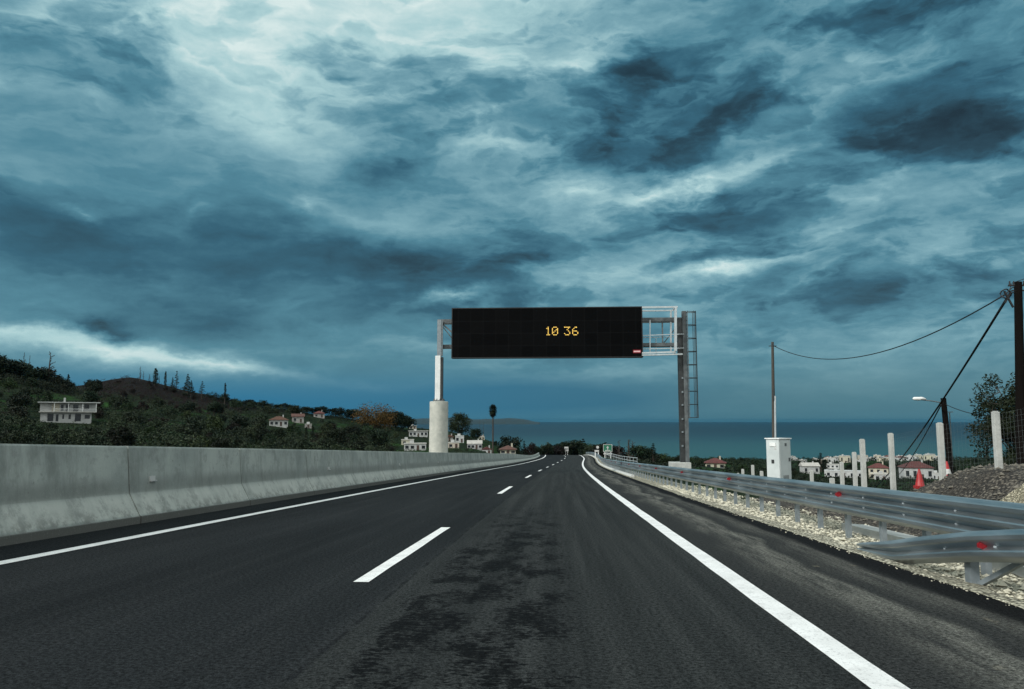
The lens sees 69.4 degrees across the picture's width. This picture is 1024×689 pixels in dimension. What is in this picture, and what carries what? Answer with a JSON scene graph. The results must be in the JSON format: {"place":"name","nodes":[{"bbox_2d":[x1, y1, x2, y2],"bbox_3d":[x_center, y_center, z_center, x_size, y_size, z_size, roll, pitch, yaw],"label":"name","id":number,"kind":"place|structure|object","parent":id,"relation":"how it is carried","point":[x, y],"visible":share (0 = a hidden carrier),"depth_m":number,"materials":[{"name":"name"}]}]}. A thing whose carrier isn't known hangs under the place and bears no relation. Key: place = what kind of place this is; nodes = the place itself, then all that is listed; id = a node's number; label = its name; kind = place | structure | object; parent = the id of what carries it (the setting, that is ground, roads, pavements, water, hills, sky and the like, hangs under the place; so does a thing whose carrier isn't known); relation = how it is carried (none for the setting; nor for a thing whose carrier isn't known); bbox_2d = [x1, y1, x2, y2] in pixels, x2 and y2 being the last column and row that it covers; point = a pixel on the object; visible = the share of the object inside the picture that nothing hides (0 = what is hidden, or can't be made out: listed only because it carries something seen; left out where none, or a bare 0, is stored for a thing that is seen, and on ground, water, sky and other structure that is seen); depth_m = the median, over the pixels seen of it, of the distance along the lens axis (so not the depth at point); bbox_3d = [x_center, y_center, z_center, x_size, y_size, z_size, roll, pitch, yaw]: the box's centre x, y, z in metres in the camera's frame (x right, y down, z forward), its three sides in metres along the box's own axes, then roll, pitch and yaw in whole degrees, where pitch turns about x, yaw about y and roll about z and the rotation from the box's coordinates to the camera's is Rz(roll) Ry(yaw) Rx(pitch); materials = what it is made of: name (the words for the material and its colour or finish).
{"place":"outdoors","nodes":[
{"label":"outdoors","id":0,"kind":"place"},
{"bbox_2d":[355,418,539,423],"bbox_3d":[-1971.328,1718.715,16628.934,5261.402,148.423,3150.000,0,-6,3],"label":"headland","id":1,"kind":"structure","parent":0,"point":[486,421],"depth_m":15395.55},
{"bbox_2d":[0,377,992,499],"bbox_3d":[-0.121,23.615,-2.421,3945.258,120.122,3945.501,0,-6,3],"label":"terrain","id":2,"kind":"structure","parent":0,"point":[462,446],"depth_m":327.30,"materials":[{"name":"green plant"}]},
{"bbox_2d":[0,377,17,391],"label":"broadleaf tree","id":3,"kind":"object","parent":2,"relation":"on","point":[8,384],"visible":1,"depth_m":294.26,"materials":[{"name":"green plant"}]},
{"bbox_2d":[0,357,23,376],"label":"broadleaf tree","id":4,"kind":"object","parent":2,"relation":"on","point":[4,367],"visible":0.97,"depth_m":328.15,"materials":[{"name":"green plant"}]},
{"bbox_2d":[4,405,29,419],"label":"olive tree","id":5,"kind":"object","parent":2,"relation":"on","point":[14,410],"visible":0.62,"depth_m":181.37,"materials":[{"name":"green plant"}]},
{"bbox_2d":[5,430,32,443],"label":"olive tree","id":6,"kind":"object","parent":2,"relation":"on","point":[16,435],"visible":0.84,"depth_m":100.38,"materials":[{"name":"green plant"}]},
{"bbox_2d":[5,392,33,410],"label":"broadleaf tree","id":7,"kind":"object","parent":2,"relation":"on","point":[17,400],"visible":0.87,"depth_m":222.59,"materials":[{"name":"green plant"}]},
{"bbox_2d":[7,359,33,380],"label":"broadleaf tree","id":8,"kind":"object","parent":2,"relation":"on","point":[21,363],"visible":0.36,"depth_m":336.68,"materials":[{"name":"green plant"}]},
{"bbox_2d":[19,367,46,379],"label":"broadleaf tree","id":9,"kind":"object","parent":2,"relation":"on","point":[32,373],"visible":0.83,"depth_m":333.96,"materials":[{"name":"green plant"}]},
{"bbox_2d":[21,423,46,440],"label":"olive tree","id":10,"kind":"object","parent":2,"relation":"on","point":[39,429],"visible":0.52,"depth_m":115.35,"materials":[{"name":"green plant"}]},
{"bbox_2d":[0,373,81,393],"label":"ridge woodland","id":11,"kind":"object","parent":2,"relation":"on","point":[40,385],"visible":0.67,"depth_m":323.26,"materials":[{"name":"green plant"}]},
{"bbox_2d":[35,390,53,401],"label":"broadleaf tree","id":12,"kind":"object","parent":2,"relation":"on","point":[48,395],"visible":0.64,"depth_m":266.24,"materials":[{"name":"green plant"}]},
{"bbox_2d":[33,366,56,380],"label":"broadleaf tree","id":13,"kind":"object","parent":2,"relation":"on","point":[44,369],"visible":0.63,"depth_m":338.64,"materials":[{"name":"green plant"}]},
{"bbox_2d":[51,431,71,444],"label":"broadleaf tree","id":14,"kind":"object","parent":2,"relation":"on","point":[55,436],"visible":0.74,"depth_m":109.15,"materials":[{"name":"green plant"}]},
{"bbox_2d":[38,398,100,423],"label":"villa","id":15,"kind":"object","parent":2,"relation":"on","point":[67,412],"visible":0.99,"depth_m":217.97,"materials":[{"name":"white paint"}]},
{"bbox_2d":[82,391,101,401],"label":"broadleaf tree","id":16,"kind":"object","parent":2,"relation":"on","point":[88,396],"visible":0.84,"depth_m":267.07,"materials":[{"name":"green plant"}]},
{"bbox_2d":[85,381,102,392],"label":"broadleaf tree","id":17,"kind":"object","parent":2,"relation":"on","point":[93,386],"visible":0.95,"depth_m":314.63,"materials":[{"name":"green plant"}]},
{"bbox_2d":[84,425,105,437],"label":"broadleaf tree","id":18,"kind":"object","parent":2,"relation":"on","point":[98,430],"visible":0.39,"depth_m":127.72,"materials":[{"name":"green plant"}]},
{"bbox_2d":[105,424,137,445],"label":"broadleaf tree","id":19,"kind":"object","parent":2,"relation":"on","point":[130,438],"visible":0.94,"depth_m":104.38,"materials":[{"name":"green plant"}]},
{"bbox_2d":[114,395,132,410],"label":"olive tree","id":20,"kind":"object","parent":2,"relation":"on","point":[119,402],"visible":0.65,"depth_m":259.65,"materials":[{"name":"green plant"}]},
{"bbox_2d":[118,411,139,424],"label":"olive tree","id":21,"kind":"object","parent":2,"relation":"on","point":[127,415],"visible":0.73,"depth_m":211.32,"materials":[{"name":"green plant"}]},
{"bbox_2d":[145,418,164,432],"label":"olive tree","id":22,"kind":"object","parent":2,"relation":"on","point":[154,425],"visible":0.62,"depth_m":192.40,"materials":[{"name":"green plant"}]},
{"bbox_2d":[149,396,165,408],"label":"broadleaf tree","id":23,"kind":"object","parent":2,"relation":"on","point":[155,400],"visible":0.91,"depth_m":295.90,"materials":[{"name":"green plant"}]},
{"bbox_2d":[94,375,241,417],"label":"burnt scrub","id":24,"kind":"object","parent":2,"relation":"on","point":[146,391],"visible":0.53,"depth_m":351.90,"materials":[{"name":"brown plant"}]},
{"bbox_2d":[180,400,196,412],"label":"broadleaf tree","id":25,"kind":"object","parent":2,"relation":"on","point":[187,406],"visible":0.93,"depth_m":280.53,"materials":[{"name":"green plant"}]},
{"bbox_2d":[180,417,208,432],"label":"olive tree","id":26,"kind":"object","parent":2,"relation":"on","point":[193,424],"visible":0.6,"depth_m":185.26,"materials":[{"name":"green plant"}]},
{"bbox_2d":[201,415,223,434],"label":"broadleaf tree","id":27,"kind":"object","parent":2,"relation":"on","point":[217,422],"visible":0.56,"depth_m":195.03,"materials":[{"name":"green plant"}]},
{"bbox_2d":[207,400,220,415],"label":"broadleaf tree","id":28,"kind":"object","parent":2,"relation":"on","point":[212,406],"visible":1,"depth_m":310.79,"materials":[{"name":"green plant"}]},
{"bbox_2d":[210,436,232,447],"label":"broadleaf tree","id":29,"kind":"object","parent":2,"relation":"on","point":[221,442],"visible":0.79,"depth_m":122.66,"materials":[{"name":"green plant"}]},
{"bbox_2d":[0,376,471,451],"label":"hillside woodland","id":30,"kind":"object","parent":2,"relation":"on","point":[116,423],"visible":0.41,"depth_m":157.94,"materials":[{"name":"green plant"}]},
{"bbox_2d":[227,415,250,427],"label":"broadleaf tree","id":31,"kind":"object","parent":2,"relation":"on","point":[239,419],"visible":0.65,"depth_m":211.35,"materials":[{"name":"green plant"}]},
{"bbox_2d":[240,427,255,438],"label":"olive tree","id":32,"kind":"object","parent":2,"relation":"on","point":[252,434],"visible":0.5,"depth_m":187.47,"materials":[{"name":"green plant"}]},
{"bbox_2d":[0,383,498,452],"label":"hillside undergrowth","id":33,"kind":"object","parent":2,"relation":"on","point":[409,450],"visible":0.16,"depth_m":265.50,"materials":[{"name":"green plant"}]},
{"bbox_2d":[249,416,266,427],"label":"olive tree","id":34,"kind":"object","parent":2,"relation":"on","point":[262,421],"visible":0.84,"depth_m":263.90,"materials":[{"name":"green plant"}]},
{"bbox_2d":[255,426,273,444],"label":"broadleaf tree","id":35,"kind":"object","parent":2,"relation":"on","point":[261,432],"visible":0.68,"depth_m":170.16,"materials":[{"name":"green plant"}]},
{"bbox_2d":[269,415,287,427],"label":"house","id":36,"kind":"structure","parent":2,"relation":"on","point":[278,421],"depth_m":310.64,"materials":[{"name":"paint"}]},
{"bbox_2d":[270,426,286,440],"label":"broadleaf tree","id":37,"kind":"object","parent":2,"relation":"on","point":[279,431],"visible":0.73,"depth_m":196.73,"materials":[{"name":"green plant"}]},
{"bbox_2d":[285,424,300,437],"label":"broadleaf tree","id":38,"kind":"object","parent":2,"relation":"on","point":[291,428],"visible":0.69,"depth_m":244.41,"materials":[{"name":"green plant"}]},
{"bbox_2d":[291,412,304,422],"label":"house","id":39,"kind":"structure","parent":2,"relation":"on","point":[298,418],"depth_m":353.46,"materials":[{"name":"white paint"}]},
{"bbox_2d":[298,440,317,449],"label":"broadleaf tree","id":40,"kind":"object","parent":2,"relation":"on","point":[303,443],"visible":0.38,"depth_m":129.59,"materials":[{"name":"green plant"}]},
{"bbox_2d":[204,392,425,430],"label":"shoulder woodland","id":41,"kind":"object","parent":2,"relation":"on","point":[283,408],"visible":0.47,"depth_m":415.01,"materials":[{"name":"green plant"}]},
{"bbox_2d":[326,407,345,416],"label":"broadleaf tree","id":42,"kind":"object","parent":2,"relation":"on","point":[336,410],"visible":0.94,"depth_m":425.30,"materials":[{"name":"green plant"}]},
{"bbox_2d":[324,427,349,444],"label":"broadleaf tree","id":43,"kind":"object","parent":2,"relation":"on","point":[336,436],"visible":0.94,"depth_m":194.26,"materials":[{"name":"green plant"}]},
{"bbox_2d":[343,425,359,436],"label":"broadleaf tree","id":44,"kind":"object","parent":2,"relation":"on","point":[354,430],"visible":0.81,"depth_m":273.71,"materials":[{"name":"green plant"}]},
{"bbox_2d":[350,403,398,428],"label":"broadleaf tree","id":45,"kind":"object","parent":2,"relation":"on","point":[377,418],"visible":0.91,"depth_m":382.81,"materials":[{"name":"orange plant"}]},
{"bbox_2d":[367,429,388,447],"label":"broadleaf tree","id":46,"kind":"object","parent":2,"relation":"on","point":[378,437],"visible":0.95,"depth_m":197.91,"materials":[{"name":"green plant"}]},
{"bbox_2d":[404,440,426,450],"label":"house","id":47,"kind":"structure","parent":2,"relation":"on","point":[411,445],"depth_m":254.55,"materials":[{"name":"white paint"}]},
{"bbox_2d":[409,429,427,436],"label":"house","id":48,"kind":"structure","parent":2,"relation":"on","point":[414,433],"depth_m":383.25,"materials":[{"name":"white paint"}]},
{"bbox_2d":[395,426,499,451],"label":"village thicket","id":49,"kind":"object","parent":2,"relation":"on","point":[467,449],"visible":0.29,"depth_m":342.53,"materials":[{"name":"green plant"}]},
{"bbox_2d":[448,412,472,433],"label":"broadleaf tree","id":50,"kind":"object","parent":2,"relation":"on","point":[463,422],"visible":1,"depth_m":395.39,"materials":[{"name":"green plant"}]},
{"bbox_2d":[467,439,481,449],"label":"house","id":51,"kind":"structure","parent":2,"relation":"on","point":[474,444],"depth_m":309.30,"materials":[{"name":"white paint"}]},
{"bbox_2d":[469,428,482,439],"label":"broadleaf tree","id":52,"kind":"object","parent":2,"relation":"on","point":[475,432],"visible":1,"depth_m":385.68,"materials":[{"name":"green plant"}]},
{"bbox_2d":[488,404,496,453],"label":"palm tree","id":53,"kind":"object","parent":2,"relation":"on","point":[492,410],"visible":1,"depth_m":238.33,"materials":[{"name":"green plant"}]},
{"bbox_2d":[499,443,516,453],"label":"house","id":54,"kind":"structure","parent":2,"relation":"on","point":[508,449],"depth_m":230.18,"materials":[{"name":"brown tile"}]},
{"bbox_2d":[497,435,522,453],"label":"broadleaf tree","id":55,"kind":"object","parent":2,"relation":"on","point":[506,441],"visible":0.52,"depth_m":296.69,"materials":[{"name":"green plant"}]},
{"bbox_2d":[524,442,536,454],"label":"scrub tree","id":56,"kind":"object","parent":2,"relation":"on","point":[531,448],"visible":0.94,"depth_m":237.25,"materials":[{"name":"green plant"}]},
{"bbox_2d":[540,442,553,454],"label":"broadleaf tree","id":57,"kind":"object","parent":2,"relation":"on","point":[546,448],"visible":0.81,"depth_m":251.66,"materials":[{"name":"green plant"}]},
{"bbox_2d":[429,306,698,477],"bbox_3d":[3.762,3.973,55.057,19.824,13.388,2.000,0,-6,3],"label":"sign gantry","id":58,"kind":"object","parent":2,"relation":"on","point":[438,431],"visible":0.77,"depth_m":54.55,"materials":[{"name":"metal"}]},
{"bbox_2d":[451,306,642,358],"bbox_3d":[2.564,-0.865,55.095,14.149,3.780,0.652,0,-6,3],"label":"message sign","id":59,"kind":"object","parent":58,"relation":"attached to","point":[542,332],"visible":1,"depth_m":54.82,"materials":[{"name":"black metal"}]},
{"bbox_2d":[567,440,583,454],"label":"broadleaf tree","id":60,"kind":"object","parent":2,"relation":"on","point":[574,443],"visible":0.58,"depth_m":269.67,"materials":[{"name":"green plant"}]},
{"bbox_2d":[604,446,631,459],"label":"scrub tree","id":61,"kind":"object","parent":2,"relation":"on","point":[616,451],"visible":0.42,"depth_m":218.48,"materials":[{"name":"green plant"}]},
{"bbox_2d":[626,445,651,460],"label":"broadleaf tree","id":62,"kind":"object","parent":2,"relation":"on","point":[641,452],"visible":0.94,"depth_m":184.45,"materials":[{"name":"green plant"}]},
{"bbox_2d":[646,443,660,463],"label":"conifer","id":63,"kind":"object","parent":2,"relation":"on","point":[655,459],"visible":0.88,"depth_m":179.80,"materials":[{"name":"green plant"}]},
{"bbox_2d":[704,456,726,467],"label":"house","id":64,"kind":"structure","parent":2,"relation":"on","point":[716,462],"depth_m":226.90,"materials":[{"name":"tile"}]},
{"bbox_2d":[771,342,775,437],"bbox_3d":[17.304,4.702,48.794,0.591,9.804,0.315,-2,-6,17],"label":"utility pole","id":65,"kind":"object","parent":2,"relation":"on","point":[773,397],"visible":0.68,"depth_m":48.87,"materials":[{"name":"grey wood"}]},
{"bbox_2d":[774,294,1004,359],"bbox_3d":[16.873,-0.245,36.801,0.044,1.911,25.010,0,-6,3],"label":"cable","id":66,"kind":"object","parent":65,"relation":"attached to","point":[911,341],"visible":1,"depth_m":30.36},
{"bbox_2d":[764,438,791,478],"bbox_3d":[11.902,5.467,32.980,0.940,2.579,0.760,4,-7,-34],"label":"roadside cabinet","id":67,"kind":"object","parent":2,"relation":"on","point":[778,451],"visible":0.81,"depth_m":32.75,"materials":[{"name":"paint"}]},
{"bbox_2d":[609,456,992,491],"bbox_3d":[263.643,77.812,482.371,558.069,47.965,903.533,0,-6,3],"label":"coastal undergrowth","id":68,"kind":"object","parent":2,"relation":"on","point":[817,479],"visible":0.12,"depth_m":173.29,"materials":[{"name":"green plant"}]},
{"bbox_2d":[589,455,1023,608],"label":"gravel verge","id":69,"kind":"structure","parent":2,"relation":"on","point":[973,587],"depth_m":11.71,"materials":[{"name":"beige gravel"}]},
{"bbox_2d":[586,452,1023,574],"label":"guardrail","id":70,"kind":"object","parent":69,"relation":"on","point":[927,514],"visible":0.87,"depth_m":11.43,"materials":[{"name":"metal"}]},
{"bbox_2d":[841,523,1023,577],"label":"drain kerb","id":71,"kind":"structure","parent":69,"relation":"on","point":[869,531],"depth_m":12.15,"materials":[{"name":"concrete"}]},
{"bbox_2d":[856,529,1023,585],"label":"guardrail end","id":72,"kind":"object","parent":69,"relation":"on","point":[971,550],"visible":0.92,"depth_m":7.76,"materials":[{"name":"metal"}]},
{"bbox_2d":[798,461,819,473],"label":"house","id":73,"kind":"structure","parent":2,"relation":"on","point":[807,467],"depth_m":355.62,"materials":[{"name":"white paint"}]},
{"bbox_2d":[638,456,993,476],"bbox_3d":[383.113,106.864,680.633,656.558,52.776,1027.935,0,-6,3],"label":"coastal woodland","id":74,"kind":"object","parent":2,"relation":"on","point":[729,462],"visible":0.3,"depth_m":478.64,"materials":[{"name":"green plant"}]},
{"bbox_2d":[817,453,829,471],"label":"conifer","id":75,"kind":"object","parent":2,"relation":"on","point":[823,465],"visible":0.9,"depth_m":383.55,"materials":[{"name":"green plant"}]},
{"bbox_2d":[839,462,844,484],"bbox_3d":[11.614,5.426,25.952,0.115,2.582,0.115,0,-6,3],"label":"concrete post","id":76,"kind":"object","parent":2,"relation":"on","point":[842,479],"visible":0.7,"depth_m":26.00,"materials":[{"name":"grey concrete"}]},
{"bbox_2d":[824,468,860,477],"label":"long building","id":77,"kind":"structure","parent":2,"relation":"on","point":[836,472],"depth_m":296.45,"materials":[{"name":"white paint"}]},
{"bbox_2d":[852,452,857,485],"bbox_3d":[10.720,4.821,23.045,0.110,2.918,0.110,0,-6,3],"label":"concrete post","id":78,"kind":"object","parent":2,"relation":"on","point":[854,468],"visible":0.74,"depth_m":23.11,"materials":[{"name":"grey concrete"}]},
{"bbox_2d":[792,473,930,482],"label":"garden shrubs","id":79,"kind":"object","parent":2,"relation":"on","point":[906,480],"visible":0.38,"depth_m":210.58,"materials":[{"name":"green plant"}]},
{"bbox_2d":[859,439,866,486],"bbox_3d":[9.152,4.080,19.185,0.110,3.235,0.110,0,-6,3],"label":"concrete post","id":80,"kind":"object","parent":2,"relation":"on","point":[863,463],"visible":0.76,"depth_m":19.25,"materials":[{"name":"grey concrete"}]},
{"bbox_2d":[867,462,888,478],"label":"house","id":81,"kind":"structure","parent":2,"relation":"on","point":[875,468],"depth_m":299.67,"materials":[{"name":"paint"}]},
{"bbox_2d":[751,465,1023,536],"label":"gravel mound","id":82,"kind":"object","parent":2,"relation":"on","point":[980,489],"visible":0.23,"depth_m":12.81,"materials":[{"name":"grey gravel"}]},
{"bbox_2d":[780,463,1023,535],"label":"mound stones","id":83,"kind":"object","parent":82,"relation":"on","point":[979,467],"visible":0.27,"depth_m":13.81,"materials":[{"name":"grey stone"}]},
{"bbox_2d":[913,469,924,488],"bbox_3d":[10.292,3.388,18.686,0.238,0.490,0.238,0,-6,3],"label":"traffic cone","id":84,"kind":"object","parent":82,"relation":"on","point":[918,485],"visible":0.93,"depth_m":18.63,"materials":[{"name":"red plastic"}]},
{"bbox_2d":[888,409,1023,489],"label":"fence","id":85,"kind":"object","parent":82,"relation":"on","point":[997,440],"visible":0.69,"depth_m":14.35,"materials":[{"name":"concrete"}]},
{"bbox_2d":[999,279,1023,464],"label":"utility pole","id":86,"kind":"object","parent":82,"relation":"on","point":[1019,342],"visible":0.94,"depth_m":24.07,"materials":[{"name":"brown wood"}]},
{"bbox_2d":[874,297,1006,487],"bbox_3d":[30.111,8.309,57.803,0.090,12.884,73.863,-2,-6,22],"label":"cable","id":87,"kind":"object","parent":86,"relation":"attached to","point":[980,340],"visible":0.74,"depth_m":32.67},
{"bbox_2d":[1000,483,1023,502],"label":"sand heap","id":88,"kind":"object","parent":82,"relation":"on","point":[1016,495],"visible":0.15,"depth_m":11.17,"materials":[{"name":"beige sand"}]},
{"bbox_2d":[897,459,933,478],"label":"house","id":89,"kind":"structure","parent":2,"relation":"on","point":[927,471],"depth_m":249.48,"materials":[{"name":"paint"}]},
{"bbox_2d":[912,397,953,473],"bbox_3d":[22.038,6.244,38.375,2.107,7.043,0.390,0,-6,3],"label":"street lamp pole","id":90,"kind":"object","parent":2,"relation":"on","point":[948,451],"visible":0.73,"depth_m":38.43,"materials":[{"name":"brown wood"}]},
{"bbox_2d":[964,372,1015,464],"bbox_3d":[19.871,3.922,27.711,6.223,5.886,3.859,0,-6,3],"label":"roadside tree","id":91,"kind":"object","parent":2,"relation":"on","point":[989,404],"visible":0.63,"depth_m":27.47,"materials":[{"name":"green plant"}]},
{"bbox_2d":[0,455,1023,688],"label":"road","id":92,"kind":"structure","parent":0,"point":[568,572],"depth_m":6.59,"materials":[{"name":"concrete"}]},
{"bbox_2d":[0,444,539,545],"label":"concrete barrier","id":93,"kind":"object","parent":92,"relation":"on","point":[49,491],"visible":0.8,"depth_m":15.22,"materials":[{"name":"grey concrete"}]},
{"bbox_2d":[0,455,545,564],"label":"edge line","id":94,"kind":"object","parent":92,"relation":"on","point":[83,546],"visible":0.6,"depth_m":12.47,"materials":[{"name":"paint"}]},
{"bbox_2d":[354,527,449,581],"bbox_3d":[-1.371,2.863,10.460,0.169,0.265,5.801,0,-6,4],"label":"lane marking","id":95,"kind":"object","parent":92,"relation":"on","point":[379,569],"visible":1,"depth_m":9.39,"materials":[{"name":"paint"}]},
{"bbox_2d":[580,455,909,688],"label":"edge line","id":96,"kind":"object","parent":92,"relation":"on","point":[867,673],"visible":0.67,"depth_m":5.92,"materials":[{"name":"paint"}]},
{"bbox_2d":[677,493,1023,608],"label":"stray chippings","id":97,"kind":"object","parent":92,"relation":"on","point":[863,555],"visible":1,"depth_m":9.61,"materials":[{"name":"gravel"}]},
{"bbox_2d":[0,0,1023,421],"label":"sky","id":98,"kind":"structure","parent":0,"point":[279,202],"materials":[{"name":"blue"}]},
{"bbox_2d":[383,422,1014,459],"bbox_3d":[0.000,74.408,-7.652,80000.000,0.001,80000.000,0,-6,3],"label":"sea","id":99,"kind":"structure","parent":0,"point":[737,440],"depth_m":3499.72,"materials":[{"name":"liquid"}]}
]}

